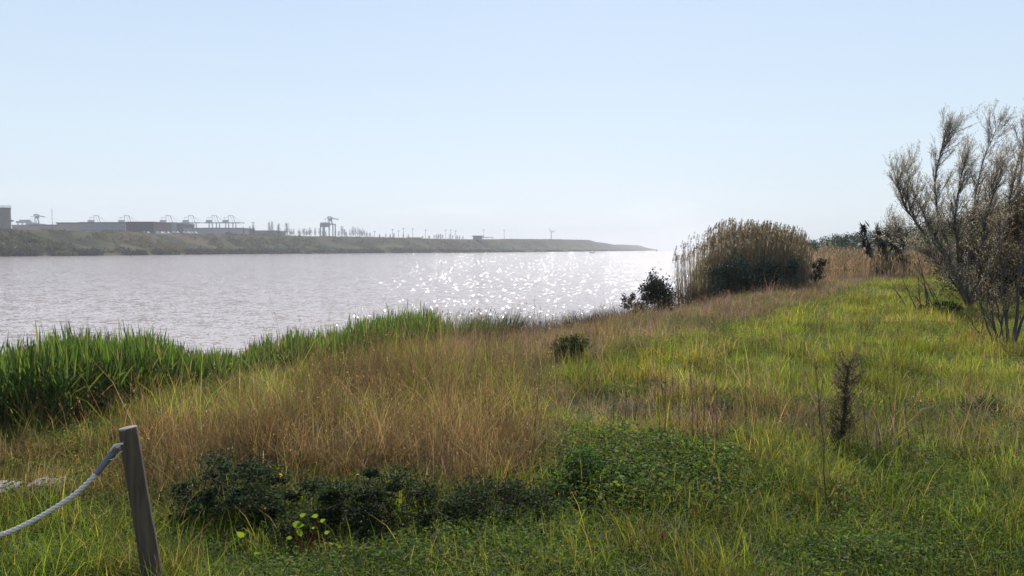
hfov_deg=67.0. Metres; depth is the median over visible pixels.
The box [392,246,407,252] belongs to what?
bush
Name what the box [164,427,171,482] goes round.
dry stalk
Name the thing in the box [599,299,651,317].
rush tuft
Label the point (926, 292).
bare shoots
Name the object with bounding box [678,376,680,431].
dry stalk
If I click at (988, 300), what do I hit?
sapling thicket
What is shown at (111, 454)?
rope
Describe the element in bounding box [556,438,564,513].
dry stalk
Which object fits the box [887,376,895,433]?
dry stalk
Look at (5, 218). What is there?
silo tower
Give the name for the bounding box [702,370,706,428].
dry stalk
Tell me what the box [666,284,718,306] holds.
dead brush
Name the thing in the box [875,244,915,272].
pale bush
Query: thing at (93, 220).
quay crane
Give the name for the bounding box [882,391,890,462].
dry stalk
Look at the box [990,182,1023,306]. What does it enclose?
undergrowth
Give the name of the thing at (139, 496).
wooden post
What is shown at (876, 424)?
dry stalk
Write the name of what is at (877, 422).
dry stalk
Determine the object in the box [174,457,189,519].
dry stalk
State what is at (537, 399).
dry stalk
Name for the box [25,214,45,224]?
quay crane
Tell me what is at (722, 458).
herbs
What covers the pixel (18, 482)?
stone slab
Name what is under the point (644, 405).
dry stalk
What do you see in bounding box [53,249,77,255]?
bush
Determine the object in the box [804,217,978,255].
wood
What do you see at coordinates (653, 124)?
sky
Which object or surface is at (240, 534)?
leafy shoot
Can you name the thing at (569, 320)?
rush tuft
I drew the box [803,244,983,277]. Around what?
brown reeds
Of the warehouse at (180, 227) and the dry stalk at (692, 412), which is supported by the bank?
the warehouse at (180, 227)
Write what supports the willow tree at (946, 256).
on the ground at (595, 404)
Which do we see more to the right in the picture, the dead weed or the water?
the dead weed
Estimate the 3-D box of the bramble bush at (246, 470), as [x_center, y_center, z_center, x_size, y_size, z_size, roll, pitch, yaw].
[-1.651,1.198,4.510,0.810,0.741,0.787,0,3,0]
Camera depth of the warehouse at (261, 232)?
758.23 m
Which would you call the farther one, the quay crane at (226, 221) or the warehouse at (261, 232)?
the quay crane at (226, 221)
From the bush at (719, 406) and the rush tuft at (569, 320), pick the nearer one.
the bush at (719, 406)
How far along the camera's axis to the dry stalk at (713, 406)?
6.16 m
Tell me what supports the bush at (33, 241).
on the bank
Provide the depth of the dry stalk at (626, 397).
6.42 m
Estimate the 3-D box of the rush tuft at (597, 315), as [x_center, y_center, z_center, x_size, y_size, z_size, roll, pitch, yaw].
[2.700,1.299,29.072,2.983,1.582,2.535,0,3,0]
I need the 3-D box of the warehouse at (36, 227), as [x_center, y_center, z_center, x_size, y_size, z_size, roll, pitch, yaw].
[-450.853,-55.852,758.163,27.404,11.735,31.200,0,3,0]
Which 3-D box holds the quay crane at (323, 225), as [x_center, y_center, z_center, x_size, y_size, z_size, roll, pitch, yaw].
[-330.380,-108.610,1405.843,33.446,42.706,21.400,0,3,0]
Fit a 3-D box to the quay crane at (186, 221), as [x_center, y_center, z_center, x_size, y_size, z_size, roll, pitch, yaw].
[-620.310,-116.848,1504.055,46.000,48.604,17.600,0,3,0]
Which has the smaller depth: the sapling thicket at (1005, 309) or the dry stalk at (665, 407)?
the dry stalk at (665, 407)
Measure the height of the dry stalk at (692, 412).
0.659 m
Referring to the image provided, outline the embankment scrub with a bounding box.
[0,227,643,256]
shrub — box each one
[619,291,657,313]
[635,262,682,311]
[810,258,828,283]
[856,221,914,276]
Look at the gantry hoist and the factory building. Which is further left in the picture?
the gantry hoist
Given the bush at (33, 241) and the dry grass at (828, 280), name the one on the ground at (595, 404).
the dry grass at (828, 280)
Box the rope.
[0,443,122,537]
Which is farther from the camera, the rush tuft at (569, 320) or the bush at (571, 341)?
the rush tuft at (569, 320)
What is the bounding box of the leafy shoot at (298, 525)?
[287,513,340,566]
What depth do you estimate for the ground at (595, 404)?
7.79 m
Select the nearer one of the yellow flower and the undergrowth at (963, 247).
the yellow flower
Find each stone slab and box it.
[0,480,21,494]
[28,477,66,488]
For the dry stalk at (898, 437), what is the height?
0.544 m
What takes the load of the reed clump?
on the ground at (595, 404)
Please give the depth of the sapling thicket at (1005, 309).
12.34 m
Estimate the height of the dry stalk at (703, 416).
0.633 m
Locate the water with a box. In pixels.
[0,250,712,356]
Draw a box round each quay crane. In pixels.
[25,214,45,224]
[87,215,105,221]
[118,215,134,221]
[181,215,199,227]
[204,215,220,227]
[221,215,239,227]
[320,216,338,236]
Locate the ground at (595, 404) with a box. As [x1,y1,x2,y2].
[1,242,1023,575]
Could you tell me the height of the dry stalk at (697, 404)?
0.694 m
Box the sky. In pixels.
[0,0,1023,249]
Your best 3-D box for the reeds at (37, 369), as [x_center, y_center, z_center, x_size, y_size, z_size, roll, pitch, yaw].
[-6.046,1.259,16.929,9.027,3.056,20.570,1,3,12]
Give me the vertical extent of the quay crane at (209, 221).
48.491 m
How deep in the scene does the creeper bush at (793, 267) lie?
31.47 m
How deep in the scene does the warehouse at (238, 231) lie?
847.92 m
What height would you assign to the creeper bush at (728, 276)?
2.054 m
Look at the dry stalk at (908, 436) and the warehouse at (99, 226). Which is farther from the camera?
the warehouse at (99, 226)
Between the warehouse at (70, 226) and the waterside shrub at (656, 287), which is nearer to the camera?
the waterside shrub at (656, 287)
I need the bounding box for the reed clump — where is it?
[671,217,815,307]
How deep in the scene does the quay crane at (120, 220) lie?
1502.58 m
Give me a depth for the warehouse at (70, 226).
718.01 m
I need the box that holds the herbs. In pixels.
[0,282,1023,575]
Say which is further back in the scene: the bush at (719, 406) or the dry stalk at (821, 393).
the bush at (719, 406)
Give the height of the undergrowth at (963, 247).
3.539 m
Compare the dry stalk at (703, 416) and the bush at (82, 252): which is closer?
the dry stalk at (703, 416)
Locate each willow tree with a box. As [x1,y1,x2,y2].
[873,98,1023,305]
[975,118,1023,298]
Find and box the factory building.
[126,222,171,233]
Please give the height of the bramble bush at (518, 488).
0.524 m
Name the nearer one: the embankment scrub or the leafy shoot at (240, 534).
the leafy shoot at (240, 534)
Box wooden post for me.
[119,425,162,575]
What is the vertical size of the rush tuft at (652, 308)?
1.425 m
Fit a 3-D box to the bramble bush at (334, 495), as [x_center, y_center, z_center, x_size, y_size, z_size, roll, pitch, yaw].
[-0.795,1.221,4.262,1.476,0.578,1.053,0,3,0]
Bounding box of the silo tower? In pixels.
[0,205,13,228]
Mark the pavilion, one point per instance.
(478, 238)
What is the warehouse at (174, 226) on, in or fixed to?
on the bank
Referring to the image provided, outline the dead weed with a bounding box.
[821,348,866,454]
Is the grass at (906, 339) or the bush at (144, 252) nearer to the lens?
the grass at (906, 339)
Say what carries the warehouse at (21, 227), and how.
on the bank
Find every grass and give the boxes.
[0,276,1023,540]
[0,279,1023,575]
[144,269,1023,396]
[185,268,1023,392]
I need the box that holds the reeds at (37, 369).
[0,300,454,432]
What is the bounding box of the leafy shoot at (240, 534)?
[237,532,263,565]
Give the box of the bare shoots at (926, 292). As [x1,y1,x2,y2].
[886,235,941,306]
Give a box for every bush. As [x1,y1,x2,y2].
[24,238,39,243]
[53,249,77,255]
[76,250,87,255]
[87,249,99,255]
[135,250,147,254]
[154,434,291,533]
[185,248,193,254]
[240,463,490,553]
[266,247,287,253]
[323,251,338,253]
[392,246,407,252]
[428,466,572,536]
[532,445,647,507]
[548,333,594,361]
[693,249,774,292]
[701,398,735,417]
[754,248,804,289]
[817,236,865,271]
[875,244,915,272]
[916,300,962,312]
[956,394,1017,418]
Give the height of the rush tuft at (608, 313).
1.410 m
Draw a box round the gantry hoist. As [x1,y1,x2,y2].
[16,220,31,224]
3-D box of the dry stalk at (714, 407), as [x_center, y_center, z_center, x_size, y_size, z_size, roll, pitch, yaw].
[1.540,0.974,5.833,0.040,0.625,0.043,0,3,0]
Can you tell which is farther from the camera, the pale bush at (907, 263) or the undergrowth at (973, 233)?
the pale bush at (907, 263)
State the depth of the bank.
706.67 m
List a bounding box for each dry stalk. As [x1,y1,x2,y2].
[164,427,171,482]
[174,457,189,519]
[534,372,539,430]
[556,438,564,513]
[623,375,626,417]
[634,382,637,427]
[642,375,646,421]
[662,372,665,437]
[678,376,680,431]
[690,386,693,432]
[695,366,701,431]
[701,388,704,455]
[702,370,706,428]
[711,375,715,437]
[713,376,717,440]
[744,349,746,415]
[814,357,827,514]
[815,358,824,436]
[859,372,869,462]
[873,423,878,466]
[875,397,881,455]
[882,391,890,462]
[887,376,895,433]
[893,411,902,465]
[905,412,911,459]
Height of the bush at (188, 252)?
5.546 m
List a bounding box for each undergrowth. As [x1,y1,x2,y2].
[919,180,1021,292]
[921,199,1023,302]
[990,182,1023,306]
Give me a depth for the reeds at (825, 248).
51.73 m
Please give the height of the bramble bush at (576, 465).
0.473 m
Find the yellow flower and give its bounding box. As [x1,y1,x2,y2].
[280,474,285,534]
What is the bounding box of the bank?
[0,229,659,256]
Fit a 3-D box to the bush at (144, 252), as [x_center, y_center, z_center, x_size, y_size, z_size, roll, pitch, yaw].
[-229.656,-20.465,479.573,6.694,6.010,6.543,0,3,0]
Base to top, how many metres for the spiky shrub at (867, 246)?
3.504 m
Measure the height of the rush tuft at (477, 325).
1.857 m
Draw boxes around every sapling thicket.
[962,204,1023,346]
[963,234,1023,344]
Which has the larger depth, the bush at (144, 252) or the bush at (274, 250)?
the bush at (274, 250)
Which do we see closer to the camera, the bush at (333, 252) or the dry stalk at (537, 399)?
the dry stalk at (537, 399)
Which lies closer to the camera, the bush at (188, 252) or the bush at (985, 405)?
the bush at (985, 405)
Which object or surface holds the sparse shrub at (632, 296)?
on the ground at (595, 404)
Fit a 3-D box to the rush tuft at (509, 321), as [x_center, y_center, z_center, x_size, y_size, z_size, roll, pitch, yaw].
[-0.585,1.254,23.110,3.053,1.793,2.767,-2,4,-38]
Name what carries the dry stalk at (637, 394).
on the ground at (595, 404)
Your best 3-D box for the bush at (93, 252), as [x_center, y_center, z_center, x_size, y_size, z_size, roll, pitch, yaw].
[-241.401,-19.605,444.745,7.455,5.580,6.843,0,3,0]
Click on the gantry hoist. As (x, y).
(23, 221)
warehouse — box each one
[11,225,28,229]
[28,225,56,229]
[56,222,79,230]
[79,222,125,230]
[165,222,190,230]
[176,223,194,233]
[183,228,251,234]
[250,230,285,234]
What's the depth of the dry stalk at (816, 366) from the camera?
4.34 m
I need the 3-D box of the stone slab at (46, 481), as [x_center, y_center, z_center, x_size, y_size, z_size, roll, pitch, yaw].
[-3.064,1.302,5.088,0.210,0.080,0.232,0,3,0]
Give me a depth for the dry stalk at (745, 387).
7.33 m
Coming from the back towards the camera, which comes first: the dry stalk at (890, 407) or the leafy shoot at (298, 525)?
the dry stalk at (890, 407)
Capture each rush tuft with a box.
[420,305,511,343]
[453,303,536,339]
[489,313,549,333]
[521,311,577,336]
[542,313,591,331]
[557,304,613,325]
[582,308,633,319]
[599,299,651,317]
[618,305,668,315]
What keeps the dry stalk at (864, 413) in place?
on the ground at (595, 404)
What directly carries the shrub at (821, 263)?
on the ground at (595, 404)
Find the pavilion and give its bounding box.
[472,236,493,241]
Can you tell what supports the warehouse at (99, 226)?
on the bank
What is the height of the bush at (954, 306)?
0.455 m
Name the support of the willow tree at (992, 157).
on the ground at (595, 404)

